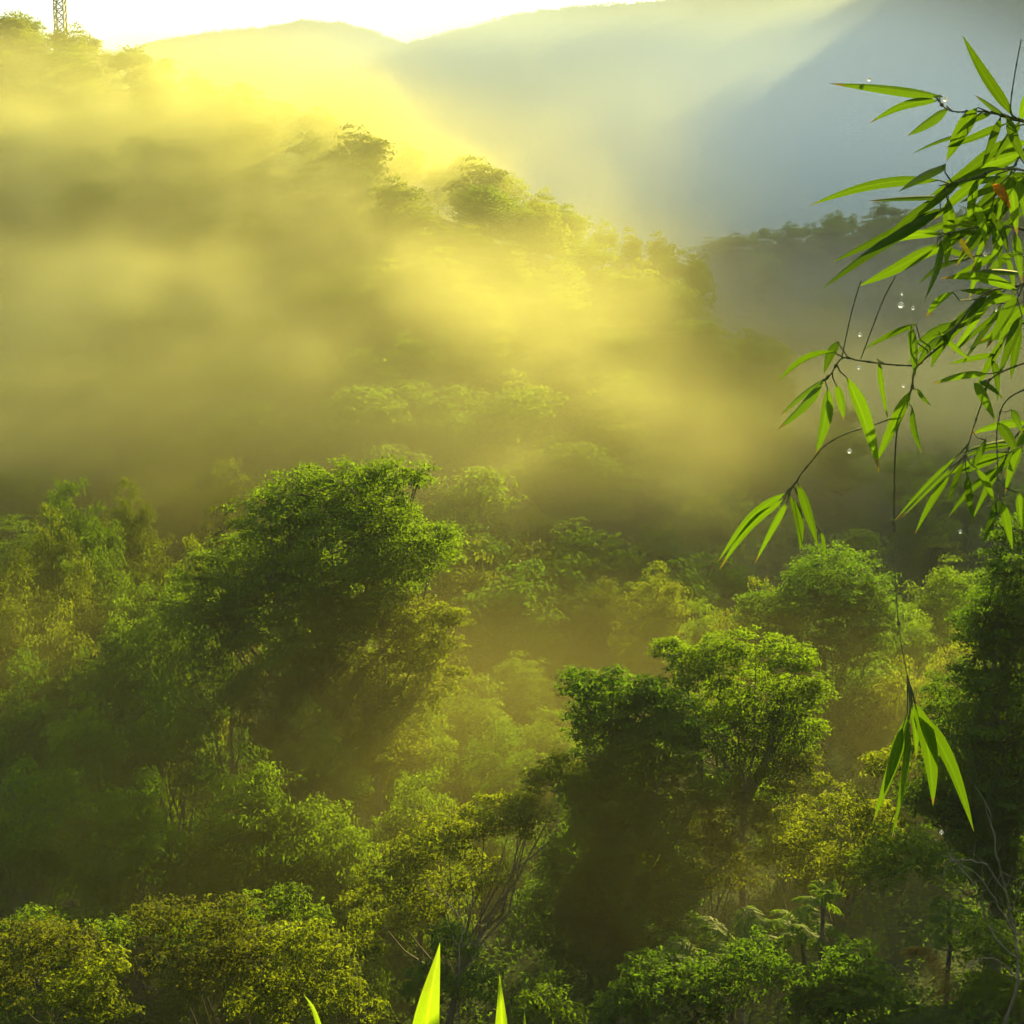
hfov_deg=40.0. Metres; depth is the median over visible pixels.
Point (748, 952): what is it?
shrub
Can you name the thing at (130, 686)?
valley tree
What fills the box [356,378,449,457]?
forest tree
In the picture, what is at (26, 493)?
forest tree
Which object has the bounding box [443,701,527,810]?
valley tree
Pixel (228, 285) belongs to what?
forest tree
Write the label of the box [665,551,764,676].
forest tree
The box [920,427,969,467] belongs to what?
forest tree
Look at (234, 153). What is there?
forest tree
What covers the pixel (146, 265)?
forest tree
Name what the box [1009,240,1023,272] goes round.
forest tree
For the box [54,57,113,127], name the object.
forest tree
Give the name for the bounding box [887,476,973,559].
forest tree
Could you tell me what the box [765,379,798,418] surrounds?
forest tree
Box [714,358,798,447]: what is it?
forest tree
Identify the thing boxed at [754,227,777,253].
forest tree
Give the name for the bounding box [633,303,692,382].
forest tree
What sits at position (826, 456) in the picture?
forest tree
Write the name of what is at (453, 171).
forest tree
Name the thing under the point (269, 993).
shrub
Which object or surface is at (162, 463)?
forest tree
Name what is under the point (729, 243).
forest tree
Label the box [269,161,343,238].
forest tree
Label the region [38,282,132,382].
forest tree
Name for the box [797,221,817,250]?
forest tree
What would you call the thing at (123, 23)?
sky
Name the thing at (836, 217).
forest tree
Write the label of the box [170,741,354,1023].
valley tree
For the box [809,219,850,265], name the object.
forest tree
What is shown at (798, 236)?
forest tree
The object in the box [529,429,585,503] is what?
forest tree
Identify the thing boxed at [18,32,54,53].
forest tree
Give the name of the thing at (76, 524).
valley tree
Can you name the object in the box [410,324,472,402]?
forest tree
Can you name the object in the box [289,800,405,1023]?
valley tree
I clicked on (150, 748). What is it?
valley tree
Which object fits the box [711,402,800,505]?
forest tree
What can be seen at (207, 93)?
forest tree
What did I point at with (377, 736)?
drooping tree
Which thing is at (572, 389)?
forest tree
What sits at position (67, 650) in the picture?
valley tree
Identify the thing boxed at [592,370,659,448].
forest tree
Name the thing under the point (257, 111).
forest tree
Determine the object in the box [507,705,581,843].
valley tree
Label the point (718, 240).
forest tree
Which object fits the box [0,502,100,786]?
valley tree
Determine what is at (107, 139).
forest tree
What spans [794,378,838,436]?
forest tree
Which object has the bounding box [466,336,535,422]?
forest tree
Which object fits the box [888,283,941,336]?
forest tree
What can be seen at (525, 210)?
forest tree
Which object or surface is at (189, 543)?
valley tree
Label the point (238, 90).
forest tree
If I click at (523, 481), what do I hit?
forest tree
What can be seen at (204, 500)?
valley tree
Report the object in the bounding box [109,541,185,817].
valley tree
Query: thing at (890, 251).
forest tree
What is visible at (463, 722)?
valley tree
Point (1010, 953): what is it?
bare tree
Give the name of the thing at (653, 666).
valley tree
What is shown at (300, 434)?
forest tree
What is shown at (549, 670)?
valley tree
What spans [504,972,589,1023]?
shrub
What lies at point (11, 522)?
valley tree
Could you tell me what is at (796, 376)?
forest tree
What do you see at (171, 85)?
forest tree
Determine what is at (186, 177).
forest tree
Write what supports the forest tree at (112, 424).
on the ground
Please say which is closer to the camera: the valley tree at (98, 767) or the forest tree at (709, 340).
the valley tree at (98, 767)
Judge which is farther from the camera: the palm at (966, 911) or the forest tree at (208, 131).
the forest tree at (208, 131)
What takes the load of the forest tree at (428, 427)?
on the ground
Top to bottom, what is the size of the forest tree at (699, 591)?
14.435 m
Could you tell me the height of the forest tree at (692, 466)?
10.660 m
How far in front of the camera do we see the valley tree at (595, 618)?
123.64 m
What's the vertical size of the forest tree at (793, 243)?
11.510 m
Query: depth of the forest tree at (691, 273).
237.36 m
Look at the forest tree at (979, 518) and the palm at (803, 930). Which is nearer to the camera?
the palm at (803, 930)
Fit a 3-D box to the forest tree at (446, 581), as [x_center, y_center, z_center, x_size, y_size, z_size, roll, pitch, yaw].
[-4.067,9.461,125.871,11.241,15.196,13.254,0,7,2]
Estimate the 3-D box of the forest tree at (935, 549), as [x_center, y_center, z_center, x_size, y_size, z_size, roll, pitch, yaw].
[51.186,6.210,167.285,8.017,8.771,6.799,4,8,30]
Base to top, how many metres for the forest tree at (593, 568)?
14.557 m
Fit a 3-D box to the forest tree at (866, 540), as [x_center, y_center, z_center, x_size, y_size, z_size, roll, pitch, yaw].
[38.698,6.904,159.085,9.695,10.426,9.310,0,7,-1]
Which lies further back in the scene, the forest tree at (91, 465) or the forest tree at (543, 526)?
the forest tree at (91, 465)
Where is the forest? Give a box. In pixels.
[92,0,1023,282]
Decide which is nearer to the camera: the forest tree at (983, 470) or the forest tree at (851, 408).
the forest tree at (983, 470)
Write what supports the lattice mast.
on the ground
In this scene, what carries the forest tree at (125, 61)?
on the ground
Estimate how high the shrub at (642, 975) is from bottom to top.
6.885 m
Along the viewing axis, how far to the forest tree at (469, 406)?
161.45 m
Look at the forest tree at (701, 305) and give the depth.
254.63 m
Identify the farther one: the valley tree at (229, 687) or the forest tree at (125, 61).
the forest tree at (125, 61)
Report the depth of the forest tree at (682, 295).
212.44 m
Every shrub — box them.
[0,902,152,1023]
[0,908,118,1023]
[15,938,145,1023]
[114,892,280,1023]
[154,881,336,1023]
[223,918,359,1023]
[298,956,388,1023]
[330,906,395,1023]
[396,915,507,1023]
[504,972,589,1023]
[582,945,726,1023]
[676,924,837,1023]
[778,935,929,1023]
[945,910,1023,1023]
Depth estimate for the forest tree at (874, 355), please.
359.81 m
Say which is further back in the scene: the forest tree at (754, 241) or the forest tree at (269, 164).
the forest tree at (754, 241)
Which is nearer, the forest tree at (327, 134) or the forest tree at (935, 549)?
the forest tree at (935, 549)
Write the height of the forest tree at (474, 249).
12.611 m
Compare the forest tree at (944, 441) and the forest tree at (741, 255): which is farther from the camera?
the forest tree at (741, 255)
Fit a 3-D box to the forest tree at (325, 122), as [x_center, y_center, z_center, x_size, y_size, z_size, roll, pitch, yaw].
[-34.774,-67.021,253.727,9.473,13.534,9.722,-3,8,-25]
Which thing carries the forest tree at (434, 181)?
on the ground
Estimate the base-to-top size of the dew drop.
0.012 m
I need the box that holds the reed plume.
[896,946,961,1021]
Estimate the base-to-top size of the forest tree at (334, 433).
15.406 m
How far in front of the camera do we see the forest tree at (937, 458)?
225.24 m
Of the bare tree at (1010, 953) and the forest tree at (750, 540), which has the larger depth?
the forest tree at (750, 540)
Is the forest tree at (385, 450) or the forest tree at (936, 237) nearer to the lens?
the forest tree at (385, 450)
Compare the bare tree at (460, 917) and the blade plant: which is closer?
the blade plant
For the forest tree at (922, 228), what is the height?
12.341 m
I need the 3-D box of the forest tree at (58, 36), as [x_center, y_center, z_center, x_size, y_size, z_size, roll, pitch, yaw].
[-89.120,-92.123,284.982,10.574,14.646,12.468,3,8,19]
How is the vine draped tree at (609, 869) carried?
on the ground
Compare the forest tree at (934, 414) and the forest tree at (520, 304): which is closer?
the forest tree at (520, 304)
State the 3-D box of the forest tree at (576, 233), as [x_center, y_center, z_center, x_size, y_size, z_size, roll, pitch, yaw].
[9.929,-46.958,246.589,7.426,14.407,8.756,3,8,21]
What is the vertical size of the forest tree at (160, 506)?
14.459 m
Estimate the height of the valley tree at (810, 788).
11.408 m
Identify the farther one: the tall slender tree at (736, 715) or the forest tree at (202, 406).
the forest tree at (202, 406)
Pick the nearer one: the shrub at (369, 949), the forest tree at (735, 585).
the shrub at (369, 949)
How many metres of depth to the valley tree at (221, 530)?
101.32 m
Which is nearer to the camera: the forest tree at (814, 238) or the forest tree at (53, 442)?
the forest tree at (53, 442)
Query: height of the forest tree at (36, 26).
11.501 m
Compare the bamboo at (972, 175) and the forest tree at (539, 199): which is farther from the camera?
the forest tree at (539, 199)
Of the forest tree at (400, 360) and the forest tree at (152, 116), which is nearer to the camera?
the forest tree at (400, 360)
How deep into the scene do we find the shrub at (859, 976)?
45.43 m
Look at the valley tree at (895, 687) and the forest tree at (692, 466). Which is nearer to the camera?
the valley tree at (895, 687)
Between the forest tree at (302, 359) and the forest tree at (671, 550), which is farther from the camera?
the forest tree at (302, 359)
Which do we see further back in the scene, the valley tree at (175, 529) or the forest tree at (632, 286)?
the forest tree at (632, 286)
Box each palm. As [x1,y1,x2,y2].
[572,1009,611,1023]
[648,936,751,1023]
[691,906,785,1023]
[760,905,849,1023]
[776,879,846,1021]
[904,897,984,1003]
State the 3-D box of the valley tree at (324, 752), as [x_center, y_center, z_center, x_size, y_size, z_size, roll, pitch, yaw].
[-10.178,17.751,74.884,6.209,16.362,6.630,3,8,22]
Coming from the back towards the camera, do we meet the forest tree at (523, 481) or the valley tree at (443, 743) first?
the forest tree at (523, 481)
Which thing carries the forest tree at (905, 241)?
on the ground
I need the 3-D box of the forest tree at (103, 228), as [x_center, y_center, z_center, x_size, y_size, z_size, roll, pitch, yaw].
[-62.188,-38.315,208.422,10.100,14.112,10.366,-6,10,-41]
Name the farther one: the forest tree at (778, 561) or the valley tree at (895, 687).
the forest tree at (778, 561)
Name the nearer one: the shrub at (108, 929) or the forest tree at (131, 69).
the shrub at (108, 929)
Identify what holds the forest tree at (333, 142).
on the ground
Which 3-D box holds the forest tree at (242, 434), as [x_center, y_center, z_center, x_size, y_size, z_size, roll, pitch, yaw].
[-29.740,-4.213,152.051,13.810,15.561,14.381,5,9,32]
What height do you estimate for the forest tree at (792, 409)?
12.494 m
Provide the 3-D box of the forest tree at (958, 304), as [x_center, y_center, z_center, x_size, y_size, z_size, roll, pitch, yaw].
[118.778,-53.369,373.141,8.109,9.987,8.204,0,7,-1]
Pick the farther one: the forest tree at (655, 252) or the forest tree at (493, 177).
the forest tree at (655, 252)
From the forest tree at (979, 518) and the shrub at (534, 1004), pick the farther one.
the forest tree at (979, 518)
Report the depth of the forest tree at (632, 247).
248.62 m
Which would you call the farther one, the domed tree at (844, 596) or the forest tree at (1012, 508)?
the forest tree at (1012, 508)
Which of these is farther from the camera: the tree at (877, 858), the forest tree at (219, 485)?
the forest tree at (219, 485)
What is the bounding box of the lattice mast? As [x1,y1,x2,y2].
[53,0,67,36]
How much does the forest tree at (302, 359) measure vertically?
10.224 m
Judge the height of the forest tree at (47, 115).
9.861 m
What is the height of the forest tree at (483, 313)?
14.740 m
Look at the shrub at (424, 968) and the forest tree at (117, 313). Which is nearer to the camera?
the shrub at (424, 968)
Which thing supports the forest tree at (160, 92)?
on the ground
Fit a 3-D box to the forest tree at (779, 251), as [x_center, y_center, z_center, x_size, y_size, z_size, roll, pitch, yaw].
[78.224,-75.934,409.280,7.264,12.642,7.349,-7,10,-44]
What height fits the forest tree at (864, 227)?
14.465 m
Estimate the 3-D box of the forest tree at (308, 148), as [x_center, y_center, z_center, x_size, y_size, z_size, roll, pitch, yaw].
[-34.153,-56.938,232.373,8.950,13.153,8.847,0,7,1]
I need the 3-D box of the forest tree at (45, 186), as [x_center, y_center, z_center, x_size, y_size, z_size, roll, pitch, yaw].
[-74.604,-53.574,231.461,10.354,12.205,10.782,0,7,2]
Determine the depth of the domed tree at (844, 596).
92.56 m
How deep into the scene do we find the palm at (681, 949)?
49.56 m
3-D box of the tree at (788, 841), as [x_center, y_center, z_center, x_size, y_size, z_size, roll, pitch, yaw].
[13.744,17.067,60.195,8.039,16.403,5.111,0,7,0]
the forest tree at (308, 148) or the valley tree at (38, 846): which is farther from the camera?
the forest tree at (308, 148)
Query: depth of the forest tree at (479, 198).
213.95 m
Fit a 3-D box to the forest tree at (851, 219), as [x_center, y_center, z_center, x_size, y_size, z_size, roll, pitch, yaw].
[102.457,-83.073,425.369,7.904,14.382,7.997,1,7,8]
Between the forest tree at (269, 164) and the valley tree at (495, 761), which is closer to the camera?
the valley tree at (495, 761)
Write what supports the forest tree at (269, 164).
on the ground
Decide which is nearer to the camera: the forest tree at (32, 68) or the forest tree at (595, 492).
the forest tree at (595, 492)
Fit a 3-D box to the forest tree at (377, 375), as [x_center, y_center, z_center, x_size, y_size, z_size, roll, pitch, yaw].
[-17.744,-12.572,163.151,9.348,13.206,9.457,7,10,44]
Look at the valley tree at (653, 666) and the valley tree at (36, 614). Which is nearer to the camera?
the valley tree at (36, 614)
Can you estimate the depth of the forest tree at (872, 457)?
316.62 m
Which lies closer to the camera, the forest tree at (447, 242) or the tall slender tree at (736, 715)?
the tall slender tree at (736, 715)
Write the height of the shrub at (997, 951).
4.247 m
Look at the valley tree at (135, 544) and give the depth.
112.77 m
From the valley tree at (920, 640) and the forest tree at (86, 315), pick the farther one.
the forest tree at (86, 315)
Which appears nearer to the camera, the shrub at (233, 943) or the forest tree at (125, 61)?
the shrub at (233, 943)
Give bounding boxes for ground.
[0,0,1023,1023]
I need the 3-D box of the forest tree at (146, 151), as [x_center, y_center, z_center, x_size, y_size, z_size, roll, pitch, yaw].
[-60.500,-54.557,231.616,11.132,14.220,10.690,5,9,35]
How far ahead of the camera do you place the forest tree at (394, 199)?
204.54 m
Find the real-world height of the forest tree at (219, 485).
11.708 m
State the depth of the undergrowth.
160.65 m
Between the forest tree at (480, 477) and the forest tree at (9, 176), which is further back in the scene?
the forest tree at (9, 176)
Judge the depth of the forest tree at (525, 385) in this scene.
170.08 m
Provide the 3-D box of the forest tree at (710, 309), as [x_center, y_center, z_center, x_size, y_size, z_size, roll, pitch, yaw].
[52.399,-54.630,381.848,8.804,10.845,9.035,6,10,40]
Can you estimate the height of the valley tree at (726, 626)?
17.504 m
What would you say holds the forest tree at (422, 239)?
on the ground
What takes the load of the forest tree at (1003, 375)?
on the ground
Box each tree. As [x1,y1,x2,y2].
[0,9,50,77]
[0,122,46,212]
[0,354,82,466]
[0,470,69,599]
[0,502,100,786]
[0,513,56,659]
[0,563,87,824]
[0,598,56,875]
[0,642,92,972]
[0,754,104,1023]
[1,16,44,38]
[1,599,113,906]
[4,231,100,333]
[7,12,48,44]
[10,39,63,96]
[11,423,92,497]
[15,469,93,530]
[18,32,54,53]
[23,126,55,184]
[24,148,87,219]
[25,43,91,110]
[27,101,80,140]
[29,474,116,693]
[30,110,114,181]
[30,689,166,958]
[36,142,128,218]
[36,551,124,845]
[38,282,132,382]
[40,35,76,79]
[43,179,129,264]
[44,21,104,91]
[50,528,147,725]
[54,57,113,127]
[56,444,135,523]
[58,203,127,296]
[61,590,182,906]
[64,351,153,471]
[64,498,130,703]
[68,762,209,1023]
[76,28,103,70]
[89,110,135,164]
[93,49,123,85]
[95,476,177,699]
[96,576,188,870]
[98,301,142,362]
[98,467,213,579]
[100,44,164,117]
[107,134,175,218]
[107,669,230,982]
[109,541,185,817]
[111,90,172,170]
[115,52,146,88]
[121,563,230,887]
[122,237,192,302]
[122,427,208,522]
[127,76,174,132]
[133,262,195,332]
[134,396,195,475]
[139,57,181,108]
[144,454,469,895]
[146,80,183,125]
[146,137,224,213]
[148,475,217,572]
[154,199,225,293]
[158,533,249,831]
[167,614,288,925]
[168,401,300,507]
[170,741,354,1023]
[176,384,248,464]
[177,456,278,568]
[182,125,225,181]
[182,250,277,348]
[184,81,222,140]
[186,100,233,154]
[190,492,271,770]
[200,473,266,546]
[204,108,283,185]
[211,359,318,469]
[213,81,257,125]
[213,86,285,159]
[228,626,360,929]
[234,146,281,207]
[257,695,375,967]
[259,434,340,517]
[265,100,304,161]
[267,338,352,456]
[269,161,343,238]
[270,353,328,429]
[270,410,337,475]
[279,127,332,196]
[286,581,475,929]
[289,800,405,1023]
[292,104,342,173]
[293,265,408,374]
[299,383,433,503]
[307,122,340,154]
[309,121,396,215]
[321,346,406,434]
[322,127,358,166]
[333,748,586,1023]
[347,136,389,196]
[350,253,420,350]
[351,442,443,555]
[352,173,445,266]
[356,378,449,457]
[356,693,458,866]
[367,764,483,1005]
[372,330,446,415]
[379,191,462,288]
[385,140,427,188]
[390,392,490,509]
[398,243,478,339]
[405,533,527,689]
[406,602,489,702]
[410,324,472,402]
[411,215,455,266]
[415,514,522,629]
[421,383,501,478]
[421,874,497,1023]
[422,162,453,216]
[424,674,513,822]
[425,465,537,594]
[434,155,515,228]
[435,282,517,379]
[438,154,488,212]
[440,222,498,279]
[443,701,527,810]
[446,557,569,706]
[447,184,530,268]
[452,716,550,914]
[453,182,502,236]
[462,386,568,496]
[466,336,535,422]
[467,650,562,774]
[472,464,556,538]
[482,368,554,455]
[485,539,581,647]
[485,652,588,721]
[493,191,574,289]
[493,195,543,267]
[493,282,553,362]
[496,175,533,222]
[496,501,564,571]
[497,554,618,698]
[498,663,734,1023]
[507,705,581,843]
[522,283,595,367]
[523,186,555,262]
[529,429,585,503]
[529,442,648,552]
[529,517,646,657]
[536,200,597,283]
[536,259,593,324]
[543,363,602,442]
[554,203,588,268]
[557,316,639,394]
[558,575,643,707]
[565,237,620,302]
[568,399,664,514]
[575,374,670,486]
[585,217,621,295]
[588,319,660,380]
[589,256,672,348]
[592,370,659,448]
[598,553,730,689]
[604,560,696,719]
[610,226,644,284]
[615,524,699,633]
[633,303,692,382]
[637,278,704,358]
[638,470,705,546]
[639,229,681,298]
[641,344,723,432]
[644,624,842,1023]
[645,246,715,319]
[645,319,749,415]
[645,455,714,537]
[646,489,754,604]
[650,443,710,515]
[651,480,775,607]
[654,391,723,472]
[661,597,737,767]
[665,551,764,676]
[671,781,780,1023]
[673,327,708,380]
[681,253,719,327]
[693,311,730,349]
[694,237,722,263]
[697,293,721,321]
[699,383,782,484]
[705,462,760,530]
[707,575,804,776]
[708,236,736,259]
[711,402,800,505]
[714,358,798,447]
[716,231,751,271]
[716,327,793,401]
[722,236,751,261]
[727,540,921,830]
[739,505,829,590]
[742,231,764,256]
[742,729,922,1022]
[743,341,801,396]
[746,728,828,892]
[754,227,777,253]
[765,229,789,259]
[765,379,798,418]
[769,749,838,1023]
[773,221,805,260]
[777,392,810,423]
[782,366,808,395]
[784,227,808,253]
[790,399,822,430]
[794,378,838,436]
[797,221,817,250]
[804,428,884,507]
[806,226,832,255]
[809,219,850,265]
[809,399,860,455]
[813,400,858,437]
[818,210,855,254]
[820,528,896,598]
[829,220,851,246]
[834,654,946,843]
[842,213,859,243]
[842,405,890,459]
[843,820,972,1014]
[849,216,874,251]
[853,602,950,731]
[854,442,888,465]
[855,336,894,378]
[857,219,906,266]
[864,199,908,235]
[868,246,908,273]
[868,274,911,314]
[870,447,945,525]
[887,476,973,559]
[887,512,1023,1002]
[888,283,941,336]
[894,553,987,725]
[896,208,918,247]
[899,216,930,243]
[903,245,946,290]
[906,528,972,590]
[911,627,996,769]
[919,221,934,239]
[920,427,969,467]
[922,400,964,437]
[923,448,966,492]
[927,209,942,231]
[932,228,965,257]
[935,212,962,240]
[937,478,1000,547]
[938,241,981,286]
[939,779,1023,1023]
[943,292,974,317]
[949,440,977,478]
[956,205,971,229]
[961,399,1012,442]
[962,458,1017,524]
[973,435,1023,477]
[975,480,1011,515]
[978,475,1023,528]
[979,484,1023,541]
[984,354,1015,379]
[994,438,1023,479]
[1000,461,1023,487]
[1001,277,1023,306]
[1002,200,1023,238]
[1005,487,1023,518]
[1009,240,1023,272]
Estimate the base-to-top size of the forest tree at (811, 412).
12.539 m
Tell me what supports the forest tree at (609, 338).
on the ground
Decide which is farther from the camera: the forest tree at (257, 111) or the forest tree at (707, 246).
the forest tree at (707, 246)
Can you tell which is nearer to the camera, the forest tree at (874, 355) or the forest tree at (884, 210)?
the forest tree at (874, 355)
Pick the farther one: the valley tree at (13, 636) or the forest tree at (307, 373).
the forest tree at (307, 373)
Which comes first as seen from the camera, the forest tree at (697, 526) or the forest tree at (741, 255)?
the forest tree at (697, 526)
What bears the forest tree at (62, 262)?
on the ground
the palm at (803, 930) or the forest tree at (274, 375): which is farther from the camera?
the forest tree at (274, 375)
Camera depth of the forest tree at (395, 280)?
183.00 m
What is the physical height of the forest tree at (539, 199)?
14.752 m
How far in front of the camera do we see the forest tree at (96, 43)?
314.03 m
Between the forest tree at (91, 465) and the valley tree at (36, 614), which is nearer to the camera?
the valley tree at (36, 614)
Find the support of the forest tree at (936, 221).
on the ground
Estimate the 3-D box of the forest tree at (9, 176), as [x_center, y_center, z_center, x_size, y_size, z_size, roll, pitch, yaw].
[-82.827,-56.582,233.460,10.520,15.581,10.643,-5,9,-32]
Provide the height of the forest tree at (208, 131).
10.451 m
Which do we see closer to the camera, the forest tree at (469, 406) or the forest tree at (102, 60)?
the forest tree at (469, 406)
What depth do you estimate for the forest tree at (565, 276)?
205.83 m
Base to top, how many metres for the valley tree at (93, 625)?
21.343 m
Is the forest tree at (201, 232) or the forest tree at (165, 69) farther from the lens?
the forest tree at (165, 69)
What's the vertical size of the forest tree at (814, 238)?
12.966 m
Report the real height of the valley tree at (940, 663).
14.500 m
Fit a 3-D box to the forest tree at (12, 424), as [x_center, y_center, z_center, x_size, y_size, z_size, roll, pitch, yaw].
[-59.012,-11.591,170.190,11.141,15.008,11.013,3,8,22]
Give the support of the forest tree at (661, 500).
on the ground
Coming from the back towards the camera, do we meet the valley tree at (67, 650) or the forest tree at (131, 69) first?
the forest tree at (131, 69)
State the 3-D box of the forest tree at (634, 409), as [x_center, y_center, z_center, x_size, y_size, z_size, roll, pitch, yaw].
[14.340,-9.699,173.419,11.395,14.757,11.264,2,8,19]
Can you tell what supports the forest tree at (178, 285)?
on the ground
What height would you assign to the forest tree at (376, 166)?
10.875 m
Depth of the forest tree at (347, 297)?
177.56 m
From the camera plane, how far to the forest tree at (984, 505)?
218.81 m
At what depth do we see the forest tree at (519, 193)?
244.12 m
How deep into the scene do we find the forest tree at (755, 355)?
208.64 m
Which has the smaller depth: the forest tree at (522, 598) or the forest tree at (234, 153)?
the forest tree at (522, 598)
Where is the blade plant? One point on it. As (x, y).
(427, 1010)
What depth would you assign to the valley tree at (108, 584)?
96.63 m
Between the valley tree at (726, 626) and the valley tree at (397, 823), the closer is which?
the valley tree at (397, 823)
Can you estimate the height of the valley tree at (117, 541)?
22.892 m
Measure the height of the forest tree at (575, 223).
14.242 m
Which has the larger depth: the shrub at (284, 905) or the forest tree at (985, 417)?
the forest tree at (985, 417)
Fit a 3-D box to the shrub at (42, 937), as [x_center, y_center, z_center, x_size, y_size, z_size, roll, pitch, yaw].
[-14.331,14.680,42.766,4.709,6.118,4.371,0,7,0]
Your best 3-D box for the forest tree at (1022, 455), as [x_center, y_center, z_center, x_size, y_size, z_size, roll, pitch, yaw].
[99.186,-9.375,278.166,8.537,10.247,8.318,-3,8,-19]
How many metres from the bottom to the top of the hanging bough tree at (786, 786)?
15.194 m
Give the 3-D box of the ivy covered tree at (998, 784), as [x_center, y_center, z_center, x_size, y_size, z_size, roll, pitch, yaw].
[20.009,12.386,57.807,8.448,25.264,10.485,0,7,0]
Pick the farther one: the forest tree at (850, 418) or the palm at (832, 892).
the forest tree at (850, 418)
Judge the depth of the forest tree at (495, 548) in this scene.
130.78 m
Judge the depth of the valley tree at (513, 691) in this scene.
107.89 m
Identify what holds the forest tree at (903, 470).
on the ground
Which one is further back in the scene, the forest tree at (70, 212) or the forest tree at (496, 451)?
the forest tree at (70, 212)
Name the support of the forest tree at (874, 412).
on the ground
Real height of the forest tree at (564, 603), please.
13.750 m
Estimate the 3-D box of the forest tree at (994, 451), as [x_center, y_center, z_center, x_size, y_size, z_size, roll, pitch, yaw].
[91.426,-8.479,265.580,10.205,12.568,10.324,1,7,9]
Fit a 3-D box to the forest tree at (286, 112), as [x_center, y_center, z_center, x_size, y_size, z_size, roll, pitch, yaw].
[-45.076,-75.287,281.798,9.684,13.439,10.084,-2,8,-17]
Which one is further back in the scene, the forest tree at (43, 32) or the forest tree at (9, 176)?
the forest tree at (43, 32)
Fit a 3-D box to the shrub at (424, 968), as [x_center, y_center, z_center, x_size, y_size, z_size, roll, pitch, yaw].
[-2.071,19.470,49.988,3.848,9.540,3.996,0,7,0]
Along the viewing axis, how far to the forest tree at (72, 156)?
225.12 m
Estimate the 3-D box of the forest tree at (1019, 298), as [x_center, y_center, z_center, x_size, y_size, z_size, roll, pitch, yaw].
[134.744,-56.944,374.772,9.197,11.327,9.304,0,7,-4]
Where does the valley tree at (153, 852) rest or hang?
on the ground
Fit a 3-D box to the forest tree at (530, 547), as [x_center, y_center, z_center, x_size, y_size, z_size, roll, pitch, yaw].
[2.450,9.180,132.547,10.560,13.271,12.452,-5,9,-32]
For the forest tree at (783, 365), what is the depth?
234.54 m
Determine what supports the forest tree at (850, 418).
on the ground
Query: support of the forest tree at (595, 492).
on the ground
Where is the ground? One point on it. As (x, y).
(573, 45)
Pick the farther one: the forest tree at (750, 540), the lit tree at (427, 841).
the forest tree at (750, 540)
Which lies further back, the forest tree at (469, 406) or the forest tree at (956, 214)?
the forest tree at (956, 214)
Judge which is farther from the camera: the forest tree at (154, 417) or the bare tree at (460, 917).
the forest tree at (154, 417)
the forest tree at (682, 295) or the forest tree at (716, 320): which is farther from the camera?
the forest tree at (716, 320)
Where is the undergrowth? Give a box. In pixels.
[0,37,1023,1023]
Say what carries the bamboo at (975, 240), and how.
on the ground
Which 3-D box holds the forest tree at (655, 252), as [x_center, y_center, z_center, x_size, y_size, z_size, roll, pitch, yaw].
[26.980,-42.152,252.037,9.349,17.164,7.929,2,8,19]
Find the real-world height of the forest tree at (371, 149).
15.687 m
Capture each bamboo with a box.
[719,35,1023,838]
[907,140,1023,515]
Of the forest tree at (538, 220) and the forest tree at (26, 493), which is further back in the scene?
the forest tree at (538, 220)
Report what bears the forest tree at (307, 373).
on the ground
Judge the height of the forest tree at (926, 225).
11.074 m
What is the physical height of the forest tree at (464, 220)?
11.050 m
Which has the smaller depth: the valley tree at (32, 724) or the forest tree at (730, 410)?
the valley tree at (32, 724)
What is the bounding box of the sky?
[0,0,663,53]
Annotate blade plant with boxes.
[304,944,552,1023]
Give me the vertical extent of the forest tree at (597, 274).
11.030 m
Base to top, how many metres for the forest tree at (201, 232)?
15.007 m
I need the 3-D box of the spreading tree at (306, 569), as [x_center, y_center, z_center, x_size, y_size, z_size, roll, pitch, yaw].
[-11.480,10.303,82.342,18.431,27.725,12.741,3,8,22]
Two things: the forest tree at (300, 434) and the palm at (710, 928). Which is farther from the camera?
the forest tree at (300, 434)
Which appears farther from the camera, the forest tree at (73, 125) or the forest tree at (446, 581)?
the forest tree at (73, 125)
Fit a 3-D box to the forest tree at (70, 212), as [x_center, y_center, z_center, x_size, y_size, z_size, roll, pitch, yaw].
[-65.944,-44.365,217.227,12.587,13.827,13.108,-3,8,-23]
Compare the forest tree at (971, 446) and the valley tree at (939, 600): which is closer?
the valley tree at (939, 600)
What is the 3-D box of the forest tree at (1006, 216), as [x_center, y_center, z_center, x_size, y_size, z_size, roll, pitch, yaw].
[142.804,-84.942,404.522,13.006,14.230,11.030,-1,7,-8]
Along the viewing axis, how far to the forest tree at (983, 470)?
235.78 m
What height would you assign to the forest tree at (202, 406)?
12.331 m
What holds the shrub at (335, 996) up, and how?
on the ground
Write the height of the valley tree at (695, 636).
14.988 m
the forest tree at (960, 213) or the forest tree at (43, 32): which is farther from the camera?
the forest tree at (960, 213)
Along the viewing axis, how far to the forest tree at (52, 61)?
268.80 m
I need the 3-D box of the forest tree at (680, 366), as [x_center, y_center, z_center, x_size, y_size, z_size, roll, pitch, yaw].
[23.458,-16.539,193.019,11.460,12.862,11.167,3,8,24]
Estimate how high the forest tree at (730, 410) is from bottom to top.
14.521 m
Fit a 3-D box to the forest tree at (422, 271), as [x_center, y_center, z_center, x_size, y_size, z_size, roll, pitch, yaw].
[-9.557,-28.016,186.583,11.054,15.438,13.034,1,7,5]
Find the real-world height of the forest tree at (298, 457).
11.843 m
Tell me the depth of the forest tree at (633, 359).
195.63 m

